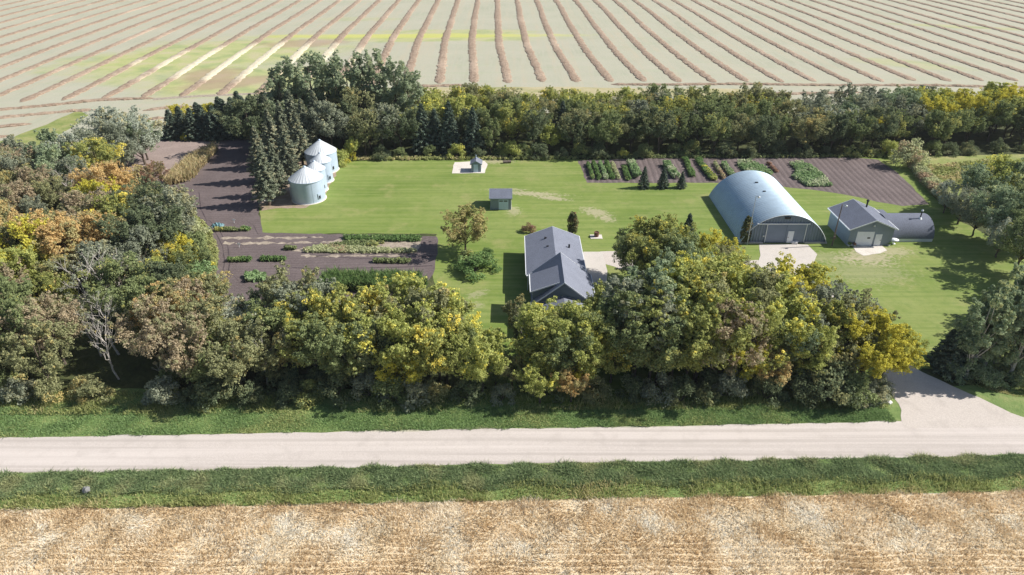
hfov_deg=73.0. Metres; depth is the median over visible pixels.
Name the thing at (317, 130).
willow tree
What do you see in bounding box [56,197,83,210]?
leafy tree
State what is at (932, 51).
crop swath
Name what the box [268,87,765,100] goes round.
field margin
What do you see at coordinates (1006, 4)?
crop swath
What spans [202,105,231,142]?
spruce tree
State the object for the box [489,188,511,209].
garden shed
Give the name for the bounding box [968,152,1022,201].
leafy tree
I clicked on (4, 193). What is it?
leafy tree
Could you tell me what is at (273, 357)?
leafy tree
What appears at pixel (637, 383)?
shrub
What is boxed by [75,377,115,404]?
shrub
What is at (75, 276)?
bare tree
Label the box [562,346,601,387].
leafy tree
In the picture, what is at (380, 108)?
leafy tree
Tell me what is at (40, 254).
leafy tree
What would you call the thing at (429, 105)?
leafy tree
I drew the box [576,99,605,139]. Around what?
leafy tree
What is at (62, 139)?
willow tree
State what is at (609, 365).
leafy tree
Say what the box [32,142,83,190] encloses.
leafy tree
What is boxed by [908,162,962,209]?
hedge strip
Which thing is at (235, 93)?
spruce tree
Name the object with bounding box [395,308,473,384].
leafy tree
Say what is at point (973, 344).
leafy tree
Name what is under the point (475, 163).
pump shed
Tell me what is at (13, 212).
leafy tree
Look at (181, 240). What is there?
leafy tree
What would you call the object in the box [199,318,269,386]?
leafy tree
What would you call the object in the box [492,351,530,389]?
leafy tree
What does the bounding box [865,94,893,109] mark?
leafy tree
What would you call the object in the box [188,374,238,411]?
shrub
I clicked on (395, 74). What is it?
poplar tree
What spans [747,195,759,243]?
yard light pole
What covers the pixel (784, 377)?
leafy tree
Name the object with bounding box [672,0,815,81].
crop swath
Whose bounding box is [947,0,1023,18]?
crop swath
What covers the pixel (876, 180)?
tilled garden
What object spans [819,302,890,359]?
leafy tree
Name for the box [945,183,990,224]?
willow tree
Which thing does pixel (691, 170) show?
crop row
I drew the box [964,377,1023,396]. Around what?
corner grass
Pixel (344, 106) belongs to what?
leafy tree
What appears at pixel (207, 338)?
leafy tree
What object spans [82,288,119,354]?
bare tree
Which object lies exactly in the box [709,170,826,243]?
arched steel building
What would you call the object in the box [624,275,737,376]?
leafy tree
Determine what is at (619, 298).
leafy tree
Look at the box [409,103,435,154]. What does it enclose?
spruce tree
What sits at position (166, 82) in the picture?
crop swath
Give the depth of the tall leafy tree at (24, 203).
107.48 m
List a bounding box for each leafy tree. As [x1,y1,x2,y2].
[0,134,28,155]
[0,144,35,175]
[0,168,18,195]
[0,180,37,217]
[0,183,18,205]
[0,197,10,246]
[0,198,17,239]
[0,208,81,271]
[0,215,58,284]
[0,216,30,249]
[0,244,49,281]
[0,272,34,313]
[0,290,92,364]
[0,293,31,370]
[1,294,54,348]
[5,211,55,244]
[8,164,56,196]
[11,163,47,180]
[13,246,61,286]
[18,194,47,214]
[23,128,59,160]
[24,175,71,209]
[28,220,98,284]
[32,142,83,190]
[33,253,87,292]
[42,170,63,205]
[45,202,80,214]
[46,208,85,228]
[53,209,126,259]
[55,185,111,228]
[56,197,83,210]
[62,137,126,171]
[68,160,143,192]
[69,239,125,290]
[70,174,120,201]
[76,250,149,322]
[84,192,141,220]
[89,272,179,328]
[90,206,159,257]
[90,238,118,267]
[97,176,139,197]
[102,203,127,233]
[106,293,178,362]
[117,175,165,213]
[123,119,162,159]
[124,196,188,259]
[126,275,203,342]
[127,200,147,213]
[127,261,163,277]
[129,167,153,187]
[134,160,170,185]
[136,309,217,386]
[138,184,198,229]
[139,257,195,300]
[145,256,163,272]
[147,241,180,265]
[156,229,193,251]
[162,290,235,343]
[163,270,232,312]
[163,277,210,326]
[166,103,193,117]
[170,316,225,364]
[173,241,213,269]
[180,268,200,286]
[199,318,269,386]
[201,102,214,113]
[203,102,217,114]
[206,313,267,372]
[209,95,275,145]
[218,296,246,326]
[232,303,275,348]
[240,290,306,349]
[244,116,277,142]
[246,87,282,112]
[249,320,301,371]
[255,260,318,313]
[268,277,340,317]
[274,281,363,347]
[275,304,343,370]
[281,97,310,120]
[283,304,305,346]
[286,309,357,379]
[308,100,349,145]
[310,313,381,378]
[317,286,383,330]
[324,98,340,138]
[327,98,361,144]
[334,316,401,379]
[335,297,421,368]
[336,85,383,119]
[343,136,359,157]
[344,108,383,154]
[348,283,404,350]
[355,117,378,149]
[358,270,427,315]
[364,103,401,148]
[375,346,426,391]
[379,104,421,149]
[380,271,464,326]
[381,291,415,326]
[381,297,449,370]
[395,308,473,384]
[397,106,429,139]
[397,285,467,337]
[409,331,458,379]
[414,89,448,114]
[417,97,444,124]
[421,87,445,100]
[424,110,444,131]
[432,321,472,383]
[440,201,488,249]
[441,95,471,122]
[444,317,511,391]
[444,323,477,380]
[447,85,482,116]
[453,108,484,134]
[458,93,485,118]
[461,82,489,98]
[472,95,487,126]
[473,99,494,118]
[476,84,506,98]
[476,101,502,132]
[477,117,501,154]
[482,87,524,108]
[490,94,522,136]
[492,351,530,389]
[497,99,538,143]
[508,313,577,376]
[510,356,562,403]
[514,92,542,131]
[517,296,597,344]
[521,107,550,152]
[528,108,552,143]
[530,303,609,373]
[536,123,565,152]
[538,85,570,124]
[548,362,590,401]
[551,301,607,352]
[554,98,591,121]
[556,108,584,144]
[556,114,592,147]
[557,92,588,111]
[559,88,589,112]
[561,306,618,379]
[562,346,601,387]
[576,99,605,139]
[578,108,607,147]
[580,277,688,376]
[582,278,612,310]
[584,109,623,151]
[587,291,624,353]
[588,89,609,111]
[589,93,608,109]
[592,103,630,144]
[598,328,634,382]
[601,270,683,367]
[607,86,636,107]
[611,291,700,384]
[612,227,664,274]
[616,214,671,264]
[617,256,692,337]
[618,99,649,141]
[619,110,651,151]
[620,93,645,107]
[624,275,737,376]
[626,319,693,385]
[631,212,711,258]
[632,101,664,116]
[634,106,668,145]
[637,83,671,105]
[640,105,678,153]
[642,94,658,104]
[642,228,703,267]
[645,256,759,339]
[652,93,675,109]
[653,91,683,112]
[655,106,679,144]
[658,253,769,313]
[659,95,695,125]
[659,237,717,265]
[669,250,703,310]
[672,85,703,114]
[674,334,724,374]
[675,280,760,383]
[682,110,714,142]
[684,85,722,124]
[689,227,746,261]
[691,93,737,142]
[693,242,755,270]
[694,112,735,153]
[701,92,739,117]
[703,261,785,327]
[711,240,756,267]
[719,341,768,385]
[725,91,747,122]
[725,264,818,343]
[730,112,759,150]
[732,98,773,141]
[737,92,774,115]
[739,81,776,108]
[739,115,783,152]
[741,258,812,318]
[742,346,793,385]
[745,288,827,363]
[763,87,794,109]
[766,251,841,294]
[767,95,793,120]
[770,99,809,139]
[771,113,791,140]
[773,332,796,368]
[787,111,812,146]
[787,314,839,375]
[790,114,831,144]
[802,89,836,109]
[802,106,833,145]
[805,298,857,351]
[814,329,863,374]
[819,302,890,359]
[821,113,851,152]
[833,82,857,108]
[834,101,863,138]
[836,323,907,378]
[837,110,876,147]
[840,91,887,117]
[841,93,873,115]
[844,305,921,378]
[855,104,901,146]
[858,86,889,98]
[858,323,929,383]
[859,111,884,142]
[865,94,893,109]
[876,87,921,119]
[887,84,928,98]
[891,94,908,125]
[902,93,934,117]
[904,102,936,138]
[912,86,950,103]
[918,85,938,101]
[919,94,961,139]
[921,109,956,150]
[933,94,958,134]
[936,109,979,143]
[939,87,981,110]
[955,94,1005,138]
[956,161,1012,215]
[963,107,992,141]
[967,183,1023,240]
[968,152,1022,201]
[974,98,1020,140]
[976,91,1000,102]
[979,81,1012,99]
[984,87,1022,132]
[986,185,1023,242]
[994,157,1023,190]
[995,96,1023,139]
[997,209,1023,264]
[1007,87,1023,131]
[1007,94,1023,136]
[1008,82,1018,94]
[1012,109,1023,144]
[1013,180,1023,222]
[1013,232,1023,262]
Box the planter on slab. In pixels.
[590,231,602,238]
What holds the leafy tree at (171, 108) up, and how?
on the woodland floor
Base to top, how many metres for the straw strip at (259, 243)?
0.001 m
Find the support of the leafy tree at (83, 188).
on the woodland floor
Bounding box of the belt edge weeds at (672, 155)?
[576,152,888,158]
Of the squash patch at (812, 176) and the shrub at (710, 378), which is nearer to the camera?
the shrub at (710, 378)
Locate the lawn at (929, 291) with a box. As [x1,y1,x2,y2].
[259,157,1023,409]
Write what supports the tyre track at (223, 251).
on the garden soil at (222, 182)
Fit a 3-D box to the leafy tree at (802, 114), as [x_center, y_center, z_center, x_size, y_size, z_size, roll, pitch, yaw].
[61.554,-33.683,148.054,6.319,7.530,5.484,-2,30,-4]
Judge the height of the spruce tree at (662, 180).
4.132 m
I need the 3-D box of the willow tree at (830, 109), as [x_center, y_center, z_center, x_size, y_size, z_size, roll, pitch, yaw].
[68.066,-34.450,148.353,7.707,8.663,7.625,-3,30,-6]
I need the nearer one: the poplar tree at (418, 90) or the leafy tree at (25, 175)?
the leafy tree at (25, 175)
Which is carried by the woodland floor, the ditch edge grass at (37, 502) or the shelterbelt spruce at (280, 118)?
the shelterbelt spruce at (280, 118)
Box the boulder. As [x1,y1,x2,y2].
[82,486,89,493]
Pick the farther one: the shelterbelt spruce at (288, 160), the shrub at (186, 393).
the shelterbelt spruce at (288, 160)
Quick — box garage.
[827,199,898,245]
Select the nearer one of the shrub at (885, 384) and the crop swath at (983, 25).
the shrub at (885, 384)
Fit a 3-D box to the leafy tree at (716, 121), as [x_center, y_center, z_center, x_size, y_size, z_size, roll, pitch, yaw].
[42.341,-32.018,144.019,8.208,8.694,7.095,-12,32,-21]
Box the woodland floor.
[0,113,1023,390]
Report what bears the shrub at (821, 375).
on the lawn at (929, 291)
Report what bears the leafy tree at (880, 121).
on the woodland floor
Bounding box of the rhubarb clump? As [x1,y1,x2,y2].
[244,269,266,281]
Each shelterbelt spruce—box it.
[245,126,269,176]
[250,145,286,205]
[257,94,274,141]
[261,108,280,162]
[266,142,289,195]
[273,100,292,141]
[274,125,304,175]
[283,90,299,137]
[289,113,311,165]
[296,98,318,146]
[306,90,332,140]
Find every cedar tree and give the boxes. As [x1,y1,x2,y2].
[567,211,578,233]
[740,215,752,242]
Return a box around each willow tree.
[0,151,36,174]
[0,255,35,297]
[0,314,79,381]
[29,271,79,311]
[41,131,90,165]
[46,155,88,189]
[50,128,100,160]
[65,163,104,186]
[67,170,110,201]
[70,106,133,140]
[79,188,124,210]
[86,117,139,167]
[93,105,151,156]
[101,130,137,168]
[104,113,166,164]
[112,225,168,273]
[163,201,197,233]
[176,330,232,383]
[232,300,259,318]
[233,280,272,311]
[312,107,336,141]
[381,120,404,148]
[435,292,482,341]
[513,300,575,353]
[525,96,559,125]
[595,95,622,110]
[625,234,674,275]
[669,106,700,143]
[678,99,697,132]
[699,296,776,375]
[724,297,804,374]
[765,279,831,343]
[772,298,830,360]
[789,263,846,298]
[790,95,816,115]
[796,96,840,122]
[810,105,842,144]
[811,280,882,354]
[816,98,843,107]
[832,108,861,144]
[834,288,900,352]
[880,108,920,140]
[931,179,967,212]
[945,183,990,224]
[959,193,995,236]
[981,217,1016,257]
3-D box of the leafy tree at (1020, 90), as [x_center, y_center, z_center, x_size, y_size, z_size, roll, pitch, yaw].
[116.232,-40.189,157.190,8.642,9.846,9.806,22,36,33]
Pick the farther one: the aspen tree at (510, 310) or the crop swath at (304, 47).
the crop swath at (304, 47)
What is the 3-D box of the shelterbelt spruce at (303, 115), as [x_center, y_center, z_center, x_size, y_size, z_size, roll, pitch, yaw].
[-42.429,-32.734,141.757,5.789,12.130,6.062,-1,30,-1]
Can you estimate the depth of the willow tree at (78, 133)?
126.38 m
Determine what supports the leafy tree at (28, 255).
on the woodland floor
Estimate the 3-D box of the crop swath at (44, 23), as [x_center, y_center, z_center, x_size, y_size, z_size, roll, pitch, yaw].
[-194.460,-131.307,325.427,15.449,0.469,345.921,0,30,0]
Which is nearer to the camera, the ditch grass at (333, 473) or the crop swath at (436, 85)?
the ditch grass at (333, 473)
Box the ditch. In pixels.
[0,455,1023,508]
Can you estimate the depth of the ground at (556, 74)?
248.14 m
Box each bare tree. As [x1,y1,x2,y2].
[47,162,74,189]
[49,245,98,320]
[55,289,93,340]
[69,242,128,309]
[75,307,108,355]
[76,255,135,287]
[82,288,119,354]
[84,316,119,379]
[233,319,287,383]
[765,357,783,391]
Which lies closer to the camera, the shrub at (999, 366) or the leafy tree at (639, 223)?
the shrub at (999, 366)
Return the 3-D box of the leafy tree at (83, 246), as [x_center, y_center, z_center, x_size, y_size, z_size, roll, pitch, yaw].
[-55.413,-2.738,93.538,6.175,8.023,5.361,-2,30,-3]
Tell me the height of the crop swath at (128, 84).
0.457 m
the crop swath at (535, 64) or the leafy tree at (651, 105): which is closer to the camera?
the leafy tree at (651, 105)
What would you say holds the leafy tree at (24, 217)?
on the woodland floor
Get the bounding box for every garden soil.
[120,141,214,186]
[160,137,437,306]
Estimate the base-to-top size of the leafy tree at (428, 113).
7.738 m
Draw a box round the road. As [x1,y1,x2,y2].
[0,420,1023,472]
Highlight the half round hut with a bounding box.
[879,209,934,241]
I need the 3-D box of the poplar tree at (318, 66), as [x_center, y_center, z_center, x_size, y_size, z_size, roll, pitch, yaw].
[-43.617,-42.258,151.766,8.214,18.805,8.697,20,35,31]
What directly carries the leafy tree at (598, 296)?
on the woodland floor
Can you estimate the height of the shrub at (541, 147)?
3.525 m
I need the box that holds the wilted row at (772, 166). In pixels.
[766,161,778,171]
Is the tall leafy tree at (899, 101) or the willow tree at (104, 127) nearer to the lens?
the willow tree at (104, 127)
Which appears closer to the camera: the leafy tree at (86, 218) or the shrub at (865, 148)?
the leafy tree at (86, 218)
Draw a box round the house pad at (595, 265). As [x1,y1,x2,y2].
[583,252,606,284]
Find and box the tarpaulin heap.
[211,222,223,227]
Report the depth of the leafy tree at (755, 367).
73.92 m
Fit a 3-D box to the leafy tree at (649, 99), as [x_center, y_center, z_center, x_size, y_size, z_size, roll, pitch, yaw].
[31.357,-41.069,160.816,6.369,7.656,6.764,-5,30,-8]
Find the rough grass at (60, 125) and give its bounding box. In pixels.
[0,112,87,168]
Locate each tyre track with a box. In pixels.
[199,193,206,220]
[205,222,224,279]
[209,220,229,277]
[292,265,431,268]
[316,255,432,258]
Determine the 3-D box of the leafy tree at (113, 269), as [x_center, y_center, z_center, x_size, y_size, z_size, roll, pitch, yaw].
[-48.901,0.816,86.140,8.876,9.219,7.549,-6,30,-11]
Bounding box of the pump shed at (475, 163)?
[470,157,482,171]
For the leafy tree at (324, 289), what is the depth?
78.84 m
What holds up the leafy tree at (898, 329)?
on the woodland floor
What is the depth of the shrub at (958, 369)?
77.56 m
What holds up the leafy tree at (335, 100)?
on the woodland floor
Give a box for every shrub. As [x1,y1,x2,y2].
[0,369,28,392]
[0,377,37,404]
[32,375,63,402]
[64,374,98,400]
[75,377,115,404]
[141,374,182,406]
[157,369,186,395]
[174,247,215,266]
[176,384,200,410]
[180,133,189,140]
[182,216,209,239]
[184,230,210,251]
[186,259,218,281]
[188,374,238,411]
[218,375,245,385]
[234,380,263,408]
[253,366,284,394]
[273,380,302,409]
[290,379,323,409]
[305,366,327,388]
[313,369,363,410]
[336,148,348,167]
[344,148,357,162]
[350,367,389,402]
[368,372,413,411]
[372,144,391,160]
[391,376,431,413]
[393,147,408,156]
[421,378,450,404]
[422,144,439,156]
[446,143,467,159]
[447,378,485,408]
[452,250,502,283]
[456,249,474,263]
[470,145,486,156]
[482,247,495,258]
[484,370,507,390]
[490,383,516,406]
[492,139,505,155]
[499,139,523,156]
[513,143,532,159]
[514,366,539,395]
[521,222,535,233]
[526,372,567,404]
[530,142,549,160]
[553,147,568,159]
[570,140,591,155]
[578,374,613,406]
[589,141,610,159]
[614,372,643,405]
[616,147,629,157]
[633,142,653,157]
[640,369,679,407]
[665,374,701,405]
[666,143,682,156]
[681,139,701,156]
[691,364,726,391]
[691,381,721,407]
[711,368,749,398]
[713,140,737,156]
[739,146,757,158]
[748,375,790,408]
[763,138,788,157]
[769,361,796,389]
[785,367,824,409]
[792,143,813,157]
[801,360,859,406]
[809,364,834,396]
[819,145,830,156]
[841,369,881,409]
[843,145,860,157]
[855,386,877,408]
[856,141,874,153]
[867,379,890,406]
[868,374,895,399]
[875,138,899,156]
[888,137,931,166]
[924,139,944,156]
[941,141,960,156]
[942,360,965,385]
[958,140,978,155]
[964,362,998,387]
[986,369,1009,388]
[988,137,1009,152]
[994,359,1023,386]
[1006,370,1023,388]
[1013,142,1023,150]
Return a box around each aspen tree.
[501,293,525,328]
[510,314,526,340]
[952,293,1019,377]
[965,280,1006,340]
[974,281,1023,370]
[977,262,1023,363]
[993,301,1023,379]
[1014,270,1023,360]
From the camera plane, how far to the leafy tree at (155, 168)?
123.31 m
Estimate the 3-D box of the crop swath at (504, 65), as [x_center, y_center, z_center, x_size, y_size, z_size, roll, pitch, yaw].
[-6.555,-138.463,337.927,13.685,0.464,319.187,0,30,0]
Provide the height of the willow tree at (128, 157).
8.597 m
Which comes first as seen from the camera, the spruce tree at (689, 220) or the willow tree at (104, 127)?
the spruce tree at (689, 220)
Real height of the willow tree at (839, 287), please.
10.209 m
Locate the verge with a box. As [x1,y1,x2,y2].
[0,385,1023,436]
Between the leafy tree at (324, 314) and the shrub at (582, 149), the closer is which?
the leafy tree at (324, 314)
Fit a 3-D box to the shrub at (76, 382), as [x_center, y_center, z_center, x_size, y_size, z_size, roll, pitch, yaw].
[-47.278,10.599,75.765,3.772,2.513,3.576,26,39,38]
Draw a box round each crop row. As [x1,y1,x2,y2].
[213,226,238,231]
[227,255,251,261]
[239,225,250,230]
[259,254,286,261]
[283,244,296,249]
[372,257,411,263]
[586,161,594,178]
[591,160,601,179]
[598,160,608,178]
[604,160,615,178]
[610,161,620,178]
[621,165,631,180]
[626,158,641,177]
[662,159,680,177]
[681,156,695,176]
[695,156,714,179]
[701,164,717,179]
[713,160,725,178]
[721,160,734,175]
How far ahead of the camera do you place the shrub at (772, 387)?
74.26 m
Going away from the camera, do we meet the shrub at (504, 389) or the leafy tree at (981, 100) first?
the shrub at (504, 389)
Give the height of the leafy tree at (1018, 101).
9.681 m
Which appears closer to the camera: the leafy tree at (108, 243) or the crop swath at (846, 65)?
the leafy tree at (108, 243)
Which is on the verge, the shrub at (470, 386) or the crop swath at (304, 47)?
the shrub at (470, 386)
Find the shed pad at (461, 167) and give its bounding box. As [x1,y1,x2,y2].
[452,161,487,172]
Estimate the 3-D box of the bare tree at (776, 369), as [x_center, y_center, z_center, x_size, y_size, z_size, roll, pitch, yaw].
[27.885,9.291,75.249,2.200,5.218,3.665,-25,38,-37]
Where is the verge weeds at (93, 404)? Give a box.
[0,386,891,415]
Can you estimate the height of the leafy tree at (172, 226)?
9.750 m
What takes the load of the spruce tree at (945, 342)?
on the woodland floor
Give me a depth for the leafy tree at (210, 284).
84.52 m
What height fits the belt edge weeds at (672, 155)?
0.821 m
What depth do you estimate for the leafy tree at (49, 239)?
92.40 m
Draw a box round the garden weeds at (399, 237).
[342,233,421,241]
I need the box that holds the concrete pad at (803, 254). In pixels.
[758,244,816,272]
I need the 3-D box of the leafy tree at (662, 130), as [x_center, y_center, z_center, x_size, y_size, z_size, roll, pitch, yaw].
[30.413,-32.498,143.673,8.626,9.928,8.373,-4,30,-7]
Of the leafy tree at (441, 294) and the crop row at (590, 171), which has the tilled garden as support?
the crop row at (590, 171)
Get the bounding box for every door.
[473,165,477,171]
[499,200,507,209]
[765,225,786,241]
[784,225,806,241]
[786,231,793,242]
[855,232,874,245]
[873,234,882,245]
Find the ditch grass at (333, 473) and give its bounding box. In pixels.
[0,450,1023,499]
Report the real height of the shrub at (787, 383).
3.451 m
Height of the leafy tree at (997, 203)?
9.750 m
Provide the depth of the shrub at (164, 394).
73.54 m
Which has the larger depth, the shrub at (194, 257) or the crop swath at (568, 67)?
the crop swath at (568, 67)
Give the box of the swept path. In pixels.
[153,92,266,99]
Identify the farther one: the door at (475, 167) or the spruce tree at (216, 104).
the spruce tree at (216, 104)
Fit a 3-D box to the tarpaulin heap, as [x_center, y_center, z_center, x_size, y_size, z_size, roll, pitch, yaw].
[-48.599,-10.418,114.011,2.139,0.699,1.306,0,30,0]
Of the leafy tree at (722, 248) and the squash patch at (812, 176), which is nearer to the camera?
the leafy tree at (722, 248)
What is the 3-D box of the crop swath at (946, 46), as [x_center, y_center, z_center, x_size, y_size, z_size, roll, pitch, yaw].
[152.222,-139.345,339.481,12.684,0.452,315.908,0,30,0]
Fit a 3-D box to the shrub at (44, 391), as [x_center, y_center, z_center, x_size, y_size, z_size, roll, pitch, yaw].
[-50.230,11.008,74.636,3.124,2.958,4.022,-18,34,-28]
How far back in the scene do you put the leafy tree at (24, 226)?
92.64 m
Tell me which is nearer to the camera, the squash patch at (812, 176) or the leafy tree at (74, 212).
the leafy tree at (74, 212)
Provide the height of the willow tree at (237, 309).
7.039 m
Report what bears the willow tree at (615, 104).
on the woodland floor
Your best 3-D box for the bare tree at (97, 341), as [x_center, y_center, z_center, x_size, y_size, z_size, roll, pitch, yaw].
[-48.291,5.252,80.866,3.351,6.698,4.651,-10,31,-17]
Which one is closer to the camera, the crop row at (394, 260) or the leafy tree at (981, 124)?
the crop row at (394, 260)
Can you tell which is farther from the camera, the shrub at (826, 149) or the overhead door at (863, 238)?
the shrub at (826, 149)
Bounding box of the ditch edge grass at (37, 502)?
[0,470,1023,509]
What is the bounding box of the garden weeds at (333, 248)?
[303,243,416,253]
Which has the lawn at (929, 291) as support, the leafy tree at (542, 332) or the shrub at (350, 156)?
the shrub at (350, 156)
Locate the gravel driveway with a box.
[600,251,1023,427]
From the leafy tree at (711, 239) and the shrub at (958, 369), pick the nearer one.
the shrub at (958, 369)
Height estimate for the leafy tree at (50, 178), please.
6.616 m
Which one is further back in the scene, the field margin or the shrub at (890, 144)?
the field margin
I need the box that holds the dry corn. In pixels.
[163,141,219,184]
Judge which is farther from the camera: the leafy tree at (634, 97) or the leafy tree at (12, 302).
the leafy tree at (634, 97)
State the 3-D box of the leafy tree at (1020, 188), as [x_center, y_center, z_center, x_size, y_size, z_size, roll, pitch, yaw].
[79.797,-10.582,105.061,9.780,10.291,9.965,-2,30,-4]
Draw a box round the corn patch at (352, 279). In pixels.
[315,265,428,290]
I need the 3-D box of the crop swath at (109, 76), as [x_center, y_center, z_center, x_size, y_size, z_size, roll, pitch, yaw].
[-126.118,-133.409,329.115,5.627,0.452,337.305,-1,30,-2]
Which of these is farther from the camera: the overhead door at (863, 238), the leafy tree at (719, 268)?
the overhead door at (863, 238)
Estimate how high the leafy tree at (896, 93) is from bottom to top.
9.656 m
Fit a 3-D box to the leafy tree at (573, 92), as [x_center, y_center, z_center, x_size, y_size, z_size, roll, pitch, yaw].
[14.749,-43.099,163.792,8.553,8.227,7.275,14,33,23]
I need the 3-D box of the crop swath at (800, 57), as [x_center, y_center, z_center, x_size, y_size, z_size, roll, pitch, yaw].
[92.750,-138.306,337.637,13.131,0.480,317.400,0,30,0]
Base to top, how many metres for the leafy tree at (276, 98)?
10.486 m
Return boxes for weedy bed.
[293,237,421,253]
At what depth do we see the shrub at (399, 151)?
143.32 m
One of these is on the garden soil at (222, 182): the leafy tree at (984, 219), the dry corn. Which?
the dry corn
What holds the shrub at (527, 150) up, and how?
on the woodland floor
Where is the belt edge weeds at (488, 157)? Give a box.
[347,155,576,160]
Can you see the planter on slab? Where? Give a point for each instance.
(596, 235)
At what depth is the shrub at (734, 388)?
74.35 m
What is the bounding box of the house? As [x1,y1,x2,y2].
[524,226,601,313]
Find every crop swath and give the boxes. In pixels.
[0,0,26,6]
[0,0,46,11]
[0,0,66,17]
[0,0,85,23]
[0,0,105,30]
[0,0,125,37]
[0,0,145,46]
[0,0,164,57]
[0,0,184,68]
[0,0,203,82]
[0,0,223,96]
[0,97,152,110]
[0,108,94,118]
[0,123,31,127]
[20,0,243,101]
[61,0,263,99]
[102,0,282,97]
[141,0,302,96]
[143,105,189,110]
[146,116,162,119]
[179,0,321,96]
[216,0,341,94]
[254,0,361,93]
[303,0,380,77]
[338,0,400,80]
[365,0,420,85]
[403,0,440,73]
[420,84,461,86]
[434,0,460,83]
[467,0,479,82]
[494,0,512,82]
[514,0,545,81]
[534,0,580,81]
[553,0,613,81]
[573,0,646,80]
[592,0,681,81]
[611,82,1023,87]
[612,0,716,81]
[632,0,748,81]
[652,0,784,81]
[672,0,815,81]
[691,0,851,82]
[711,0,883,81]
[731,0,915,80]
[750,0,951,80]
[770,0,983,80]
[776,91,858,94]
[790,0,1017,80]
[810,0,1023,72]
[829,0,1023,62]
[849,0,1023,53]
[869,0,1023,45]
[888,0,1023,37]
[908,0,1023,30]
[927,0,1023,23]
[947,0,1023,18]
[967,0,1023,12]
[987,0,1023,8]
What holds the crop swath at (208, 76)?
on the ground at (556, 74)
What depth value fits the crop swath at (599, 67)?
246.89 m
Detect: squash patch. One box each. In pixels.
[737,158,773,174]
[789,160,832,186]
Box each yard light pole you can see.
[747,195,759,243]
[830,204,847,245]
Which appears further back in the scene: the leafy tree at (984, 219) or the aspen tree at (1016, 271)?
the leafy tree at (984, 219)
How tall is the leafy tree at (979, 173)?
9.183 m
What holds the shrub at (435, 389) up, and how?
on the verge
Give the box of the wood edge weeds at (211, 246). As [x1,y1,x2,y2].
[193,214,218,274]
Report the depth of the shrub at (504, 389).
74.28 m
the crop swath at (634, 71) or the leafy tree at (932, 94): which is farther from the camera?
the crop swath at (634, 71)
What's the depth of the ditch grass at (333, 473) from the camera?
65.42 m
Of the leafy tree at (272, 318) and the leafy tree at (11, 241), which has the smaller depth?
the leafy tree at (272, 318)
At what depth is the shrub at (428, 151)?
143.24 m
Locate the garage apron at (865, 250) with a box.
[853,246,886,255]
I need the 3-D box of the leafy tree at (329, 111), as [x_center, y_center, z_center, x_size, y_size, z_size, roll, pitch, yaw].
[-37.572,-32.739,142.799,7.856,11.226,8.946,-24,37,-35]
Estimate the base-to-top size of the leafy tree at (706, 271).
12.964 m
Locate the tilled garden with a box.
[578,157,927,205]
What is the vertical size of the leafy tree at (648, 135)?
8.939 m
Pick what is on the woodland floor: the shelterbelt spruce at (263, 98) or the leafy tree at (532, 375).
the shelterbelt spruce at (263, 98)
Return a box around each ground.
[0,0,1023,510]
[0,490,1023,574]
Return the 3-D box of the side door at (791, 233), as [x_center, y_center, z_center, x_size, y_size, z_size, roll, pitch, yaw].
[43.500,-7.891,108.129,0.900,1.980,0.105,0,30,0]
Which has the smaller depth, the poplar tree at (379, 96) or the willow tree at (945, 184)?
the willow tree at (945, 184)
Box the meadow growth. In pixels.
[926,158,997,188]
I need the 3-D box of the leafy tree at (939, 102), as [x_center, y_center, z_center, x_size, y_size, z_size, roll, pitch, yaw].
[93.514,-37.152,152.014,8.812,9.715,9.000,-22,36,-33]
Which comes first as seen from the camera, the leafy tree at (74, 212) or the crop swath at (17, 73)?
the leafy tree at (74, 212)
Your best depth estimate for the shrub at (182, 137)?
153.11 m
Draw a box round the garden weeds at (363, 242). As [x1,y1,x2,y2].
[323,239,383,246]
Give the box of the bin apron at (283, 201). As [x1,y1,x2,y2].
[251,161,335,210]
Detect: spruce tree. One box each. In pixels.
[160,109,181,141]
[171,106,188,139]
[181,108,206,140]
[192,102,197,117]
[192,104,212,139]
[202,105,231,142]
[213,96,225,130]
[215,98,232,139]
[220,97,247,140]
[232,91,237,98]
[235,95,245,137]
[241,97,251,141]
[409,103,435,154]
[427,108,444,152]
[436,100,462,155]
[461,106,486,156]
[552,101,572,140]
[637,166,649,189]
[657,167,669,189]
[676,171,686,188]
[683,213,694,235]
[924,328,956,368]
[931,327,970,382]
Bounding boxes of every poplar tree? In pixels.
[263,61,297,114]
[278,55,310,100]
[290,50,330,110]
[311,52,343,103]
[324,50,360,125]
[342,49,383,110]
[359,48,397,107]
[377,56,413,126]
[394,67,426,136]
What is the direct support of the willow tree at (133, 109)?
on the woodland floor
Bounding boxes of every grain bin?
[288,166,326,204]
[304,139,339,172]
[307,160,328,191]
[310,152,333,183]
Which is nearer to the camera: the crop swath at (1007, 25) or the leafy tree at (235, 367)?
the leafy tree at (235, 367)
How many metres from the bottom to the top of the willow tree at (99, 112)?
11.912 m
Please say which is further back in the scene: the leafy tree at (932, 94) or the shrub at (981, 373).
the leafy tree at (932, 94)
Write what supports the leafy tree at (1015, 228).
on the woodland floor
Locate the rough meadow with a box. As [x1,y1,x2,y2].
[898,154,1023,220]
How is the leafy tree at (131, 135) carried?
on the dry garden soil at (168, 153)
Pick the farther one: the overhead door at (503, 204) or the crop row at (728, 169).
the crop row at (728, 169)
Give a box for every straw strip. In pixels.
[222,235,322,239]
[223,241,333,244]
[301,254,410,257]
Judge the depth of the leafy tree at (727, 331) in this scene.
70.89 m
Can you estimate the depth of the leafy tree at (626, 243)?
93.08 m
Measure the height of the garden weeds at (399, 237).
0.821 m

